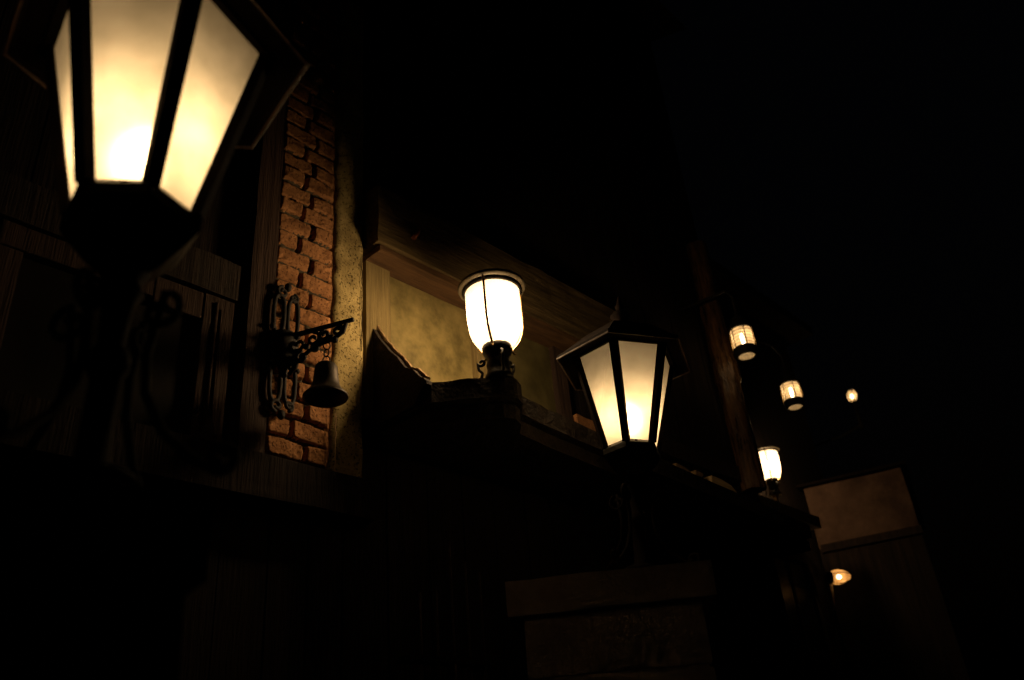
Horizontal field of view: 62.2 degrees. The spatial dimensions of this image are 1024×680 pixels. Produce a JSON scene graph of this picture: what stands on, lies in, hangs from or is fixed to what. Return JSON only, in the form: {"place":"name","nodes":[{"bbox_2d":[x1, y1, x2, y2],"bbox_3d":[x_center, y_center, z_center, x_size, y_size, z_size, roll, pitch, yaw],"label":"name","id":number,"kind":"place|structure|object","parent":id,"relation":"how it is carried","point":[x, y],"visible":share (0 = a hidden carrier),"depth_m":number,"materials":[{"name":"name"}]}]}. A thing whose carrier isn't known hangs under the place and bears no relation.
{"place":"outdoors","nodes":[
{"label":"outdoors","id":0,"kind":"place"},
{"bbox_2d":[0,0,811,679],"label":"old building","id":1,"kind":"structure","parent":0,"point":[396,176],"depth_m":3.35,"materials":[{"name":"stone"}]},
{"bbox_2d":[0,169,240,442],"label":"window","id":2,"kind":"structure","parent":1,"relation":"in","point":[190,356],"depth_m":2.43,"materials":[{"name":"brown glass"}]},
{"bbox_2d":[267,283,354,419],"bbox_3d":[-0.662,0.018,2.817,0.310,0.520,0.111,-8,-30,4],"label":"bell bracket","id":3,"kind":"object","parent":1,"relation":"attached to","point":[286,353],"visible":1,"depth_m":2.79,"materials":[{"name":"metal"}]},
{"bbox_2d":[302,342,348,407],"bbox_3d":[-0.597,0.099,2.729,0.144,0.217,0.144,-29,-37,35],"label":"hanging bell","id":4,"kind":"object","parent":3,"relation":"hanging from","point":[324,390],"visible":1,"depth_m":2.70,"materials":[{"name":"brown metal"}]},
{"bbox_2d":[334,413,335,470],"bbox_3d":[-0.587,0.339,2.818,0.006,0.213,0.008,-29,-37,35],"label":"dangling cord","id":5,"kind":"object","parent":4,"relation":"hanging from","point":[334,442],"visible":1,"depth_m":2.81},
{"bbox_2d":[362,260,572,422],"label":"wall","id":6,"kind":"structure","parent":1,"relation":"in","point":[432,333],"depth_m":3.51,"materials":[{"name":"beige paint"}]},
{"bbox_2d":[457,268,525,377],"bbox_3d":[-0.060,-0.038,3.048,0.253,0.420,0.253,-29,-37,35],"label":"cup lamp","id":7,"kind":"object","parent":1,"relation":"on","point":[491,298],"visible":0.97,"depth_m":3.00,"materials":[{"name":"white glass"}]},
{"bbox_2d":[680,290,757,361],"bbox_3d":[1.247,-0.062,5.176,0.436,0.506,0.140,-29,-37,35],"label":"ship lantern","id":8,"kind":"object","parent":1,"relation":"attached to","point":[740,328],"visible":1,"depth_m":5.00,"materials":[{"name":"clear glass"}]},
{"bbox_2d":[726,327,803,410],"bbox_3d":[1.698,0.166,5.857,0.823,0.505,0.139,19,-38,-36],"label":"ship lantern","id":9,"kind":"object","parent":1,"relation":"attached to","point":[789,383],"visible":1,"depth_m":5.96,"materials":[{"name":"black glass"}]},
{"bbox_2d":[758,445,781,501],"bbox_3d":[2.244,1.188,7.366,0.266,0.546,0.266,-29,-37,35],"label":"cup lamp","id":10,"kind":"object","parent":1,"relation":"on","point":[770,461],"visible":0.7,"depth_m":7.32,"materials":[{"name":"white glass"}]},
{"bbox_2d":[710,258,853,679],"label":"setback house","id":11,"kind":"structure","parent":0,"point":[821,654],"depth_m":8.45,"materials":[{"name":"stone"}]},
{"bbox_2d":[774,554,839,679],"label":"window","id":12,"kind":"structure","parent":11,"relation":"in","point":[812,643],"depth_m":7.34,"materials":[{"name":"glass"}]},
{"bbox_2d":[825,576,835,639],"bbox_3d":[2.863,2.402,7.619,0.051,0.526,0.272,-3,-30,-4],"label":"lantern bracket","id":13,"kind":"object","parent":11,"relation":"attached to","point":[831,595],"visible":0.89,"depth_m":7.58,"materials":[{"name":"black metal"}]},
{"bbox_2d":[826,569,850,584],"bbox_3d":[2.921,2.119,7.597,0.210,0.140,0.140,-4,-73,-2],"label":"wall lantern","id":14,"kind":"object","parent":13,"relation":"attached to","point":[837,577],"depth_m":7.55,"materials":[{"name":"orange glass"}]},
{"bbox_2d":[814,388,863,446],"bbox_3d":[3.820,0.914,10.063,0.679,0.532,0.117,-29,-37,35],"label":"globe lamp","id":15,"kind":"object","parent":11,"relation":"attached to","point":[852,396],"visible":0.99,"depth_m":9.93,"materials":[{"name":"black glass"}]},
{"bbox_2d":[651,0,1023,679],"label":"sky","id":16,"kind":"structure","parent":0,"point":[857,164],"materials":[{"name":"black"}]},
{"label":"street","id":17,"kind":"structure","parent":0,"visible":0},
{"bbox_2d":[0,464,213,679],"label":"stone pier","id":18,"kind":"structure","parent":17,"relation":"on","point":[100,579],"depth_m":0.89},
{"bbox_2d":[0,0,308,485],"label":"post lantern","id":19,"kind":"object","parent":18,"relation":"on","point":[160,111],"visible":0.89,"depth_m":1.21,"materials":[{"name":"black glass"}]},
{"bbox_2d":[505,560,717,679],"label":"stone pier","id":20,"kind":"structure","parent":17,"relation":"on","point":[641,623],"depth_m":2.37,"materials":[{"name":"brown stone"}]},
{"bbox_2d":[556,297,701,571],"bbox_3d":[0.395,0.291,2.853,0.492,1.042,0.426,5,-31,-10],"label":"post lantern","id":21,"kind":"object","parent":20,"relation":"on","point":[621,371],"visible":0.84,"depth_m":2.81,"materials":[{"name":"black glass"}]},
{"bbox_2d":[796,460,969,679],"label":"gable house","id":22,"kind":"structure","parent":17,"relation":"on","point":[893,617],"depth_m":7.68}
]}

